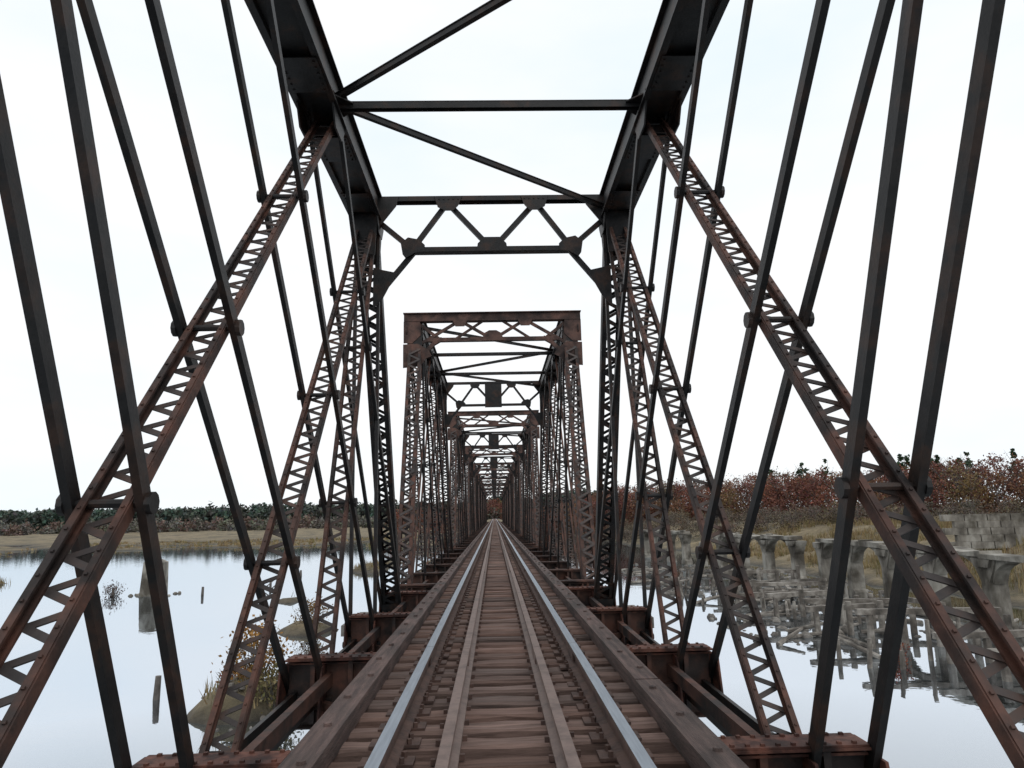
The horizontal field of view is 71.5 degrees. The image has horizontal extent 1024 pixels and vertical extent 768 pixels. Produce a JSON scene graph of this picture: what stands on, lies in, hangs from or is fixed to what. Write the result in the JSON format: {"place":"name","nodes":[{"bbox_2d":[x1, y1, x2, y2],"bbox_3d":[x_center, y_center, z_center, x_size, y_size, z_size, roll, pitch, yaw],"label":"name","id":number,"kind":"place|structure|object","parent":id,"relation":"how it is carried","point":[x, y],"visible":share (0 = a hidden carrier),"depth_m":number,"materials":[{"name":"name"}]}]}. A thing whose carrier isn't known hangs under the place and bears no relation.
{"place":"outdoors","nodes":[
{"label":"outdoors","id":0,"kind":"place"},
{"bbox_2d":[0,533,1023,767],"bbox_3d":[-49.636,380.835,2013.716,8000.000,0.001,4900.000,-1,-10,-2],"label":"water","id":1,"kind":"structure","parent":0,"point":[937,719],"depth_m":34.46,"materials":[{"name":"grey liquid"}]},
{"bbox_2d":[100,580,127,597],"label":"autumn shrub","id":2,"kind":"object","parent":1,"relation":"in","point":[111,593],"visible":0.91,"depth_m":70.34,"materials":[{"name":"brown plant"}]},
{"bbox_2d":[128,559,180,596],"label":"concrete pier stub","id":3,"kind":"object","parent":1,"relation":"in","point":[144,591],"visible":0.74,"depth_m":70.09,"materials":[{"name":"grey concrete"}]},
{"bbox_2d":[112,570,301,699],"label":"river pilings","id":4,"kind":"object","parent":1,"relation":"in","point":[157,690],"visible":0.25,"depth_m":28.85,"materials":[{"name":"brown wood"}]},
{"bbox_2d":[707,565,1023,681],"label":"ruined pile trestle","id":5,"kind":"object","parent":1,"relation":"in","point":[869,608],"visible":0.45,"depth_m":40.29,"materials":[{"name":"grey wood"}]},
{"bbox_2d":[881,642,911,662],"bbox_3d":[17.693,12.339,32.790,1.499,1.326,1.527,-1,-10,-2],"label":"autumn shrub","id":6,"kind":"object","parent":1,"relation":"on","point":[905,651],"visible":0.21,"depth_m":32.56,"materials":[{"name":"brown plant"}]},
{"bbox_2d":[0,502,1023,724],"bbox_3d":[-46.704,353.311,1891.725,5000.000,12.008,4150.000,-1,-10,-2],"label":"ground","id":7,"kind":"structure","parent":0,"point":[197,713],"depth_m":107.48,"materials":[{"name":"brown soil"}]},
{"bbox_2d":[214,668,251,684],"bbox_3d":[-11.058,12.245,28.907,2.330,1.963,2.067,-7,-12,28],"label":"autumn shrub","id":8,"kind":"object","parent":7,"relation":"on","point":[232,675],"visible":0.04,"depth_m":29.06,"materials":[{"name":"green plant"}]},
{"bbox_2d":[210,614,293,682],"bbox_3d":[-10.064,10.457,27.795,2.942,2.824,3.156,-1,-10,-2],"label":"autumn shrub","id":9,"kind":"object","parent":7,"relation":"on","point":[269,652],"visible":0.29,"depth_m":27.56,"materials":[{"name":"brown plant"}]},
{"bbox_2d":[249,658,278,713],"bbox_3d":[-8.732,11.217,26.163,2.380,2.191,2.523,-1,-10,-2],"label":"autumn shrub","id":10,"kind":"object","parent":7,"relation":"on","point":[270,678],"visible":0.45,"depth_m":25.89,"materials":[{"name":"green plant"}]},
{"bbox_2d":[0,487,595,531],"bbox_3d":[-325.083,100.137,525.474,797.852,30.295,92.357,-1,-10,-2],"label":"distant conifer line","id":11,"kind":"object","parent":7,"relation":"on","point":[37,518],"visible":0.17,"depth_m":496.45,"materials":[{"name":"green plant"}]},
{"bbox_2d":[0,488,596,535],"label":"distant brown scrub","id":12,"kind":"object","parent":7,"relation":"on","point":[216,524],"visible":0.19,"depth_m":392.37,"materials":[{"name":"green plant"}]},
{"bbox_2d":[288,592,332,625],"bbox_3d":[-12.951,14.663,45.886,2.661,2.364,2.615,-9,-13,36],"label":"autumn shrub","id":13,"kind":"object","parent":7,"relation":"on","point":[311,609],"visible":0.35,"depth_m":45.83,"materials":[{"name":"brown plant"}]},
{"bbox_2d":[0,0,1023,767],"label":"railway truss bridge","id":14,"kind":"structure","parent":7,"relation":"on","point":[312,684],"depth_m":8.19,"materials":[{"name":"metal"}]},
{"bbox_2d":[277,519,748,767],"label":"railway track","id":15,"kind":"structure","parent":14,"relation":"on","point":[502,646],"depth_m":5.96,"materials":[{"name":"brown wood"}]},
{"bbox_2d":[201,563,1023,730],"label":"rubble stones","id":16,"kind":"object","parent":7,"relation":"on","point":[805,634],"visible":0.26,"depth_m":45.48,"materials":[{"name":"grey stone"}]},
{"bbox_2d":[643,529,807,578],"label":"concrete arcade ruin","id":17,"kind":"object","parent":7,"relation":"on","point":[795,545],"visible":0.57,"depth_m":74.10,"materials":[{"name":"grey concrete"}]},
{"bbox_2d":[522,452,1023,541],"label":"autumn tree line","id":18,"kind":"object","parent":7,"relation":"on","point":[972,489],"visible":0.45,"depth_m":156.95,"materials":[{"name":"brown plant"}]},
{"bbox_2d":[621,567,1018,669],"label":"driftwood logs","id":19,"kind":"object","parent":7,"relation":"on","point":[842,637],"visible":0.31,"depth_m":43.22,"materials":[{"name":"grey wood"}]},
{"bbox_2d":[767,448,1020,506],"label":"pine tree line","id":20,"kind":"object","parent":7,"relation":"on","point":[799,471],"visible":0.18,"depth_m":234.53,"materials":[{"name":"green plant"}]},
{"bbox_2d":[812,538,1023,629],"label":"concrete arcade ruin","id":21,"kind":"object","parent":7,"relation":"on","point":[993,568],"visible":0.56,"depth_m":45.12,"materials":[{"name":"grey concrete"}]},
{"bbox_2d":[939,513,1023,548],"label":"block retaining wall","id":22,"kind":"structure","parent":7,"relation":"on","point":[970,531],"depth_m":65.07,"materials":[{"name":"concrete"}]},
{"bbox_2d":[0,0,1023,512],"label":"sky","id":23,"kind":"structure","parent":0,"point":[522,49],"materials":[{"name":"white"}]}
]}

